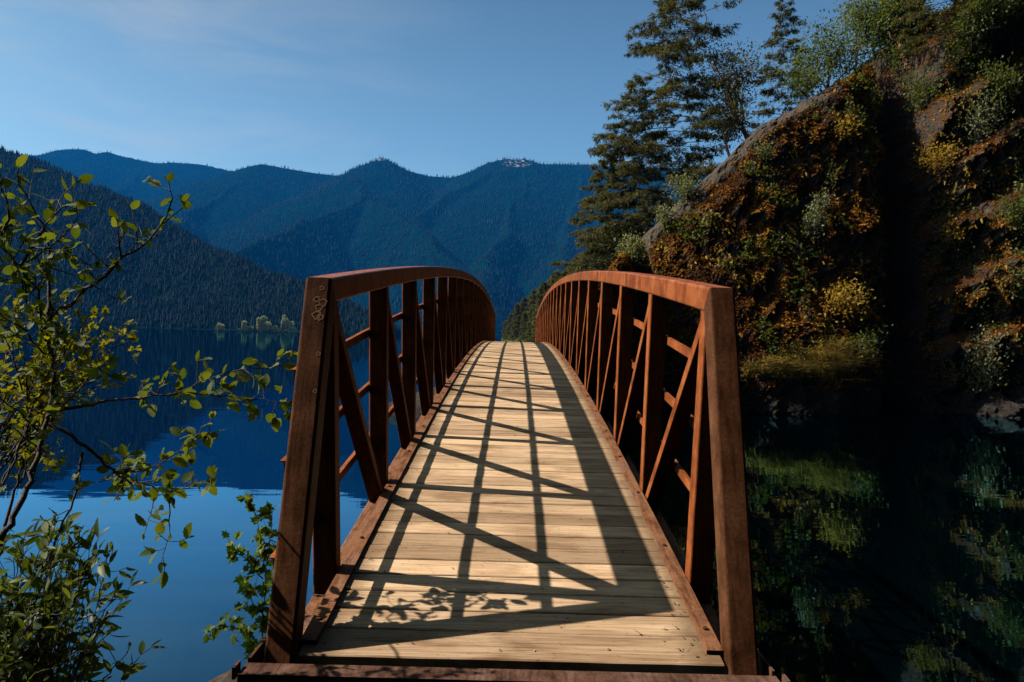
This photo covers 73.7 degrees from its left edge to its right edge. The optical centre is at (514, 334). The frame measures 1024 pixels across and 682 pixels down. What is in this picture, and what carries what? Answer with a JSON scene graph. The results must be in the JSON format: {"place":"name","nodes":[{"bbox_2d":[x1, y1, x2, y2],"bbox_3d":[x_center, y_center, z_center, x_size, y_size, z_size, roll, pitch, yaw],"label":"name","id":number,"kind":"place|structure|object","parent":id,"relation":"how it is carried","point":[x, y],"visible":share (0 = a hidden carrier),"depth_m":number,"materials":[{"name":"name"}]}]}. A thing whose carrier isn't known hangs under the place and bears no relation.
{"place":"outdoors","nodes":[
{"label":"outdoors","id":0,"kind":"place"},
{"bbox_2d":[0,150,401,334],"bbox_3d":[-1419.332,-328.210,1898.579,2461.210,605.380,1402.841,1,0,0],"label":"hillside","id":1,"kind":"structure","parent":0,"point":[149,261],"depth_m":1475.09,"materials":[{"name":"green plant"}]},
{"bbox_2d":[0,145,400,333],"bbox_3d":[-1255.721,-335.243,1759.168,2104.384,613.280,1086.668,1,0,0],"label":"hillside forest","id":2,"kind":"object","parent":1,"relation":"on","point":[176,310],"visible":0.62,"depth_m":1446.00,"materials":[{"name":"green plant"}]},
{"bbox_2d":[214,322,225,330],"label":"shore tree","id":3,"kind":"object","parent":1,"relation":"on","point":[220,326],"visible":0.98,"depth_m":1059.90,"materials":[{"name":"green plant"}]},
{"bbox_2d":[237,321,252,330],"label":"shore tree","id":4,"kind":"object","parent":1,"relation":"on","point":[244,327],"visible":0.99,"depth_m":1060.41,"materials":[{"name":"green plant"}]},
{"bbox_2d":[249,316,271,330],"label":"shore tree","id":5,"kind":"object","parent":1,"relation":"on","point":[263,323],"visible":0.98,"depth_m":1059.41,"materials":[{"name":"green plant"}]},
{"bbox_2d":[265,326,278,331],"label":"shore tree","id":6,"kind":"object","parent":1,"relation":"on","point":[272,329],"visible":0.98,"depth_m":1059.62,"materials":[{"name":"green plant"}]},
{"bbox_2d":[274,315,296,331],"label":"shore tree","id":7,"kind":"object","parent":1,"relation":"on","point":[286,325],"visible":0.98,"depth_m":1059.78,"materials":[{"name":"green plant"}]},
{"bbox_2d":[208,669,236,681],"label":"bank","id":8,"kind":"structure","parent":0,"point":[226,676],"depth_m":2.95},
{"bbox_2d":[0,515,165,681],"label":"willow shrub","id":9,"kind":"object","parent":8,"relation":"on","point":[25,656],"visible":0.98,"depth_m":2.20,"materials":[{"name":"green plant"}]},
{"bbox_2d":[0,154,297,601],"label":"alder shrub","id":10,"kind":"object","parent":8,"relation":"on","point":[121,481],"visible":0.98,"depth_m":2.48,"materials":[{"name":"green plant"}]},
{"bbox_2d":[202,492,278,659],"bbox_3d":[-1.206,1.139,3.099,0.379,0.854,0.259,1,0,0],"label":"shrub","id":11,"kind":"object","parent":8,"relation":"on","point":[249,591],"visible":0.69,"depth_m":3.08,"materials":[{"name":"green plant"}]},
{"bbox_2d":[232,266,790,681],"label":"footbridge","id":12,"kind":"object","parent":8,"relation":"on","point":[573,565],"visible":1,"depth_m":3.76,"materials":[{"name":"beige wood"}]},
{"bbox_2d":[323,355,705,655],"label":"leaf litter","id":13,"kind":"object","parent":12,"relation":"on","point":[541,588],"visible":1,"depth_m":3.36,"materials":[{"name":"brown plant"}]},
{"bbox_2d":[28,149,713,335],"bbox_3d":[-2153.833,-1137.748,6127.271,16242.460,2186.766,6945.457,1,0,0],"label":"mountains","id":14,"kind":"structure","parent":0,"point":[117,169],"depth_m":4952.02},
{"bbox_2d":[27,148,655,331],"bbox_3d":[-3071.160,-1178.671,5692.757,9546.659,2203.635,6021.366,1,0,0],"label":"mountain forest","id":15,"kind":"object","parent":14,"relation":"on","point":[481,275],"visible":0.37,"depth_m":4703.98,"materials":[{"name":"green plant"}]},
{"bbox_2d":[0,0,952,177],"label":"sky","id":16,"kind":"structure","parent":0,"point":[451,88],"materials":[{"name":"blue"}]},
{"bbox_2d":[0,325,1023,681],"bbox_3d":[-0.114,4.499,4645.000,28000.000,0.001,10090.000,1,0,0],"label":"lake","id":17,"kind":"structure","parent":0,"point":[886,543],"depth_m":17.01,"materials":[{"name":"liquid"}]},
{"bbox_2d":[389,0,1023,418],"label":"cliff","id":18,"kind":"structure","parent":0,"point":[809,398],"depth_m":47.48,"materials":[{"name":"stone"}]},
{"bbox_2d":[547,155,647,285],"bbox_3d":[7.238,-9.150,57.938,9.056,13.266,7.757,1,0,0],"label":"fir tree","id":19,"kind":"object","parent":18,"relation":"on","point":[595,178],"visible":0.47,"depth_m":57.62,"materials":[{"name":"green plant"}]},
{"bbox_2d":[568,72,679,258],"bbox_3d":[9.790,-13.538,55.736,11.087,16.177,9.820,1,0,0],"label":"fir tree","id":20,"kind":"object","parent":18,"relation":"on","point":[603,236],"visible":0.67,"depth_m":55.25,"materials":[{"name":"green plant"}]},
{"bbox_2d":[608,227,655,265],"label":"shrub","id":21,"kind":"object","parent":18,"relation":"on","point":[628,249],"visible":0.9,"depth_m":44.45,"materials":[{"name":"green plant"}]},
{"bbox_2d":[578,0,734,228],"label":"fir tree","id":22,"kind":"object","parent":18,"relation":"on","point":[671,85],"visible":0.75,"depth_m":55.93,"materials":[{"name":"green plant"}]},
{"bbox_2d":[654,201,682,228],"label":"shrub","id":23,"kind":"object","parent":18,"relation":"on","point":[663,214],"visible":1,"depth_m":46.63,"materials":[{"name":"green plant"}]},
{"bbox_2d":[662,169,703,205],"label":"shrub","id":24,"kind":"object","parent":18,"relation":"on","point":[684,186],"visible":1,"depth_m":47.11,"materials":[{"name":"green plant"}]},
{"bbox_2d":[653,0,755,170],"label":"fir tree","id":25,"kind":"object","parent":18,"relation":"on","point":[704,88],"visible":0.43,"depth_m":59.48,"materials":[{"name":"green plant"}]},
{"bbox_2d":[678,18,778,139],"bbox_3d":[17.943,-20.365,56.323,9.202,11.481,8.327,1,0,-42],"label":"madrone tree","id":26,"kind":"object","parent":18,"relation":"on","point":[732,90],"visible":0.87,"depth_m":55.21,"materials":[{"name":"green plant"}]},
{"bbox_2d":[700,91,760,156],"bbox_3d":[17.726,-16.411,55.285,5.065,6.973,6.912,1,0,0],"label":"madrone tree","id":27,"kind":"object","parent":18,"relation":"on","point":[733,126],"visible":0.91,"depth_m":54.33,"materials":[{"name":"green plant"}]},
{"bbox_2d":[749,134,778,160],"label":"shrub","id":28,"kind":"object","parent":18,"relation":"on","point":[763,153],"visible":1,"depth_m":46.69,"materials":[{"name":"green plant"}]},
{"bbox_2d":[745,0,812,136],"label":"fir tree","id":29,"kind":"object","parent":18,"relation":"on","point":[779,17],"visible":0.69,"depth_m":61.71,"materials":[{"name":"green plant"}]},
{"bbox_2d":[740,347,836,382],"bbox_3d":[16.547,1.868,42.578,6.839,2.297,4.916,1,0,23],"label":"grass clump","id":30,"kind":"object","parent":18,"relation":"on","point":[769,366],"visible":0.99,"depth_m":42.61,"materials":[{"name":"green plant"}]},
{"bbox_2d":[771,50,831,102],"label":"shrub","id":31,"kind":"object","parent":18,"relation":"on","point":[808,82],"visible":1,"depth_m":51.55,"materials":[{"name":"green plant"}]},
{"bbox_2d":[607,6,1023,392],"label":"moss","id":32,"kind":"object","parent":18,"relation":"on","point":[760,233],"visible":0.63,"depth_m":46.38,"materials":[{"name":"green plant"}]},
{"bbox_2d":[799,186,837,239],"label":"shrub","id":33,"kind":"object","parent":18,"relation":"on","point":[817,221],"visible":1,"depth_m":45.06,"materials":[{"name":"green plant"}]},
{"bbox_2d":[622,1,1023,387],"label":"creepers","id":34,"kind":"object","parent":18,"relation":"on","point":[786,242],"visible":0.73,"depth_m":46.82,"materials":[{"name":"green plant"}]},
{"bbox_2d":[768,9,882,108],"bbox_3d":[26.692,-22.942,58.228,9.047,9.577,11.288,1,0,42],"label":"broadleaf tree","id":35,"kind":"object","parent":18,"relation":"on","point":[837,55],"visible":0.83,"depth_m":56.68,"materials":[{"name":"green plant"}]},
{"bbox_2d":[633,18,1022,377],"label":"ferns","id":36,"kind":"object","parent":18,"relation":"on","point":[953,191],"visible":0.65,"depth_m":46.19,"materials":[{"name":"green plant"}]},
{"bbox_2d":[789,325,896,389],"bbox_3d":[20.443,1.403,42.130,8.124,4.119,6.361,1,0,19],"label":"grass clump","id":37,"kind":"object","parent":18,"relation":"on","point":[834,362],"visible":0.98,"depth_m":43.00,"materials":[{"name":"green plant"}]},
{"bbox_2d":[824,111,863,144],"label":"shrub","id":38,"kind":"object","parent":18,"relation":"on","point":[838,130],"visible":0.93,"depth_m":48.22,"materials":[{"name":"yellow plant"}]},
{"bbox_2d":[813,272,875,325],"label":"shrub","id":39,"kind":"object","parent":18,"relation":"on","point":[844,303],"visible":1,"depth_m":43.68,"materials":[{"name":"yellow plant"}]},
{"bbox_2d":[830,0,889,62],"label":"broadleaf tree","id":40,"kind":"object","parent":18,"relation":"on","point":[859,36],"visible":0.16,"depth_m":61.17,"materials":[{"name":"green plant"}]},
{"bbox_2d":[842,324,892,359],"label":"shrub","id":41,"kind":"object","parent":18,"relation":"on","point":[861,342],"visible":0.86,"depth_m":43.48,"materials":[{"name":"green plant"}]},
{"bbox_2d":[827,0,937,73],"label":"broadleaf tree","id":42,"kind":"object","parent":18,"relation":"on","point":[859,9],"visible":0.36,"depth_m":58.84,"materials":[{"name":"green plant"}]},
{"bbox_2d":[876,12,931,87],"bbox_3d":[32.406,-23.178,56.474,4.754,5.914,4.671,1,0,0],"label":"shrub","id":43,"kind":"object","parent":18,"relation":"on","point":[897,57],"visible":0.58,"depth_m":56.44,"materials":[{"name":"green plant"}]},
{"bbox_2d":[862,0,950,68],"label":"broadleaf tree","id":44,"kind":"object","parent":18,"relation":"on","point":[890,14],"visible":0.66,"depth_m":56.20,"materials":[{"name":"green plant"}]},
{"bbox_2d":[896,58,952,122],"bbox_3d":[32.032,-19.110,52.896,3.265,4.868,4.468,1,0,-31],"label":"shrub","id":45,"kind":"object","parent":18,"relation":"on","point":[920,88],"visible":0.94,"depth_m":53.21,"materials":[{"name":"green plant"}]},
{"bbox_2d":[913,129,967,176],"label":"shrub","id":46,"kind":"object","parent":18,"relation":"on","point":[941,157],"visible":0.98,"depth_m":50.07,"materials":[{"name":"yellow plant"}]},
{"bbox_2d":[890,0,999,57],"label":"broadleaf tree","id":47,"kind":"object","parent":18,"relation":"on","point":[913,15],"visible":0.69,"depth_m":52.31,"materials":[{"name":"green plant"}]},
{"bbox_2d":[938,211,972,249],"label":"shrub","id":48,"kind":"object","parent":18,"relation":"on","point":[948,230],"visible":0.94,"depth_m":48.16,"materials":[{"name":"green plant"}]},
{"bbox_2d":[927,20,999,75],"bbox_3d":[33.884,-21.458,51.352,4.913,4.092,4.282,1,0,27],"label":"shrub","id":49,"kind":"object","parent":18,"relation":"on","point":[955,57],"visible":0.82,"depth_m":51.04,"materials":[{"name":"green plant"}]},
{"bbox_2d":[942,0,1017,55],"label":"broadleaf tree","id":50,"kind":"object","parent":18,"relation":"on","point":[987,13],"visible":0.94,"depth_m":49.60,"materials":[{"name":"green plant"}]},
{"bbox_2d":[951,320,1015,397],"bbox_3d":[31.303,1.599,45.407,3.521,5.152,3.734,1,0,0],"label":"shrub","id":51,"kind":"object","parent":18,"relation":"on","point":[984,369],"visible":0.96,"depth_m":45.18,"materials":[{"name":"green plant"}]},
{"bbox_2d":[955,81,1017,145],"bbox_3d":[34.201,-15.820,49.592,4.487,4.393,3.770,1,0,22],"label":"shrub","id":52,"kind":"object","parent":18,"relation":"on","point":[981,120],"visible":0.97,"depth_m":49.48,"materials":[{"name":"green plant"}]},
{"bbox_2d":[971,51,1023,106],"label":"shrub","id":53,"kind":"object","parent":18,"relation":"on","point":[997,83],"visible":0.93,"depth_m":49.03,"materials":[{"name":"green plant"}]},
{"bbox_2d":[981,175,1023,239],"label":"shrub","id":54,"kind":"object","parent":18,"relation":"on","point":[1018,219],"visible":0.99,"depth_m":46.23,"materials":[{"name":"green plant"}]},
{"bbox_2d":[992,0,1023,46],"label":"broadleaf tree","id":55,"kind":"object","parent":18,"relation":"on","point":[1019,7],"visible":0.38,"depth_m":50.47,"materials":[{"name":"green plant"}]},
{"bbox_2d":[1002,242,1023,305],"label":"shrub","id":56,"kind":"object","parent":18,"relation":"on","point":[1019,275],"visible":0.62,"depth_m":46.08,"materials":[{"name":"green plant"}]},
{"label":"shore slope","id":57,"kind":"structure","parent":0,"visible":0},
{"bbox_2d":[501,320,507,337],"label":"shore conifer","id":58,"kind":"object","parent":57,"relation":"on","point":[504,326],"visible":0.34,"depth_m":512.09,"materials":[{"name":"green plant"}]},
{"bbox_2d":[503,313,513,339],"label":"shore conifer","id":59,"kind":"object","parent":57,"relation":"on","point":[510,316],"visible":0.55,"depth_m":422.57,"materials":[{"name":"green plant"}]},
{"bbox_2d":[507,303,522,341],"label":"shore conifer","id":60,"kind":"object","parent":57,"relation":"on","point":[515,332],"visible":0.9,"depth_m":349.37,"materials":[{"name":"green plant"}]},
{"bbox_2d":[501,336,529,341],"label":"undergrowth","id":61,"kind":"object","parent":57,"relation":"on","point":[510,340],"visible":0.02,"depth_m":392.49,"materials":[{"name":"green plant"}]},
{"bbox_2d":[515,297,528,329],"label":"shore conifer","id":62,"kind":"object","parent":57,"relation":"on","point":[524,300],"visible":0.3,"depth_m":360.80,"materials":[{"name":"green plant"}]},
{"bbox_2d":[518,311,528,341],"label":"shore conifer","id":63,"kind":"object","parent":57,"relation":"on","point":[524,320],"visible":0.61,"depth_m":274.32,"materials":[{"name":"green plant"}]},
{"bbox_2d":[521,306,535,339],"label":"shore conifer","id":64,"kind":"object","parent":57,"relation":"on","point":[530,312],"visible":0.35,"depth_m":242.34,"materials":[{"name":"green plant"}]},
{"bbox_2d":[526,289,536,327],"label":"shore conifer","id":65,"kind":"object","parent":57,"relation":"on","point":[531,299],"visible":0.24,"depth_m":290.31,"materials":[{"name":"green plant"}]},
{"bbox_2d":[523,297,540,341],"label":"shore conifer","id":66,"kind":"object","parent":57,"relation":"on","point":[529,333],"visible":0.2,"depth_m":212.92,"materials":[{"name":"green plant"}]},
{"bbox_2d":[531,282,548,337],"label":"shore conifer","id":67,"kind":"object","parent":57,"relation":"on","point":[543,285],"visible":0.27,"depth_m":206.47,"materials":[{"name":"green plant"}]},
{"bbox_2d":[547,277,559,289],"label":"shore conifer","id":68,"kind":"object","parent":57,"relation":"on","point":[549,286],"visible":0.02,"depth_m":209.64,"materials":[{"name":"green plant"}]},
{"bbox_2d":[547,269,564,290],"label":"shore conifer","id":69,"kind":"object","parent":57,"relation":"on","point":[558,275],"visible":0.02,"depth_m":161.84,"materials":[{"name":"green plant"}]},
{"bbox_2d":[562,268,569,276],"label":"shore conifer","id":70,"kind":"object","parent":57,"relation":"on","point":[565,271],"visible":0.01,"depth_m":189.54,"materials":[{"name":"green plant"}]},
{"bbox_2d":[568,259,590,273],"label":"shore conifer","id":71,"kind":"object","parent":57,"relation":"on","point":[571,270],"visible":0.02,"depth_m":123.77,"materials":[{"name":"green plant"}]},
{"bbox_2d":[573,259,590,291],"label":"shore conifer","id":72,"kind":"object","parent":57,"relation":"on","point":[578,268],"visible":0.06,"depth_m":118.26,"materials":[{"name":"green plant"}]},
{"bbox_2d":[588,242,603,263],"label":"shore conifer","id":73,"kind":"object","parent":57,"relation":"on","point":[595,254],"visible":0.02,"depth_m":164.29,"materials":[{"name":"green plant"}]},
{"bbox_2d":[596,219,623,270],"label":"shore conifer","id":74,"kind":"object","parent":57,"relation":"on","point":[607,247],"visible":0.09,"depth_m":86.16,"materials":[{"name":"green plant"}]},
{"bbox_2d":[619,222,644,250],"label":"shore conifer","id":75,"kind":"object","parent":57,"relation":"on","point":[641,235],"depth_m":69.29,"materials":[{"name":"green plant"}]},
{"bbox_2d":[633,208,655,241],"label":"shore conifer","id":76,"kind":"object","parent":57,"relation":"on","point":[645,213],"visible":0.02,"depth_m":156.60,"materials":[{"name":"green plant"}]},
{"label":"wooded slope","id":77,"kind":"structure","parent":0,"visible":0},
{"bbox_2d":[0,283,141,553],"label":"currant shrub","id":78,"kind":"object","parent":77,"relation":"on","point":[27,451],"visible":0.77,"depth_m":2.59,"materials":[{"name":"green plant"}]}
]}

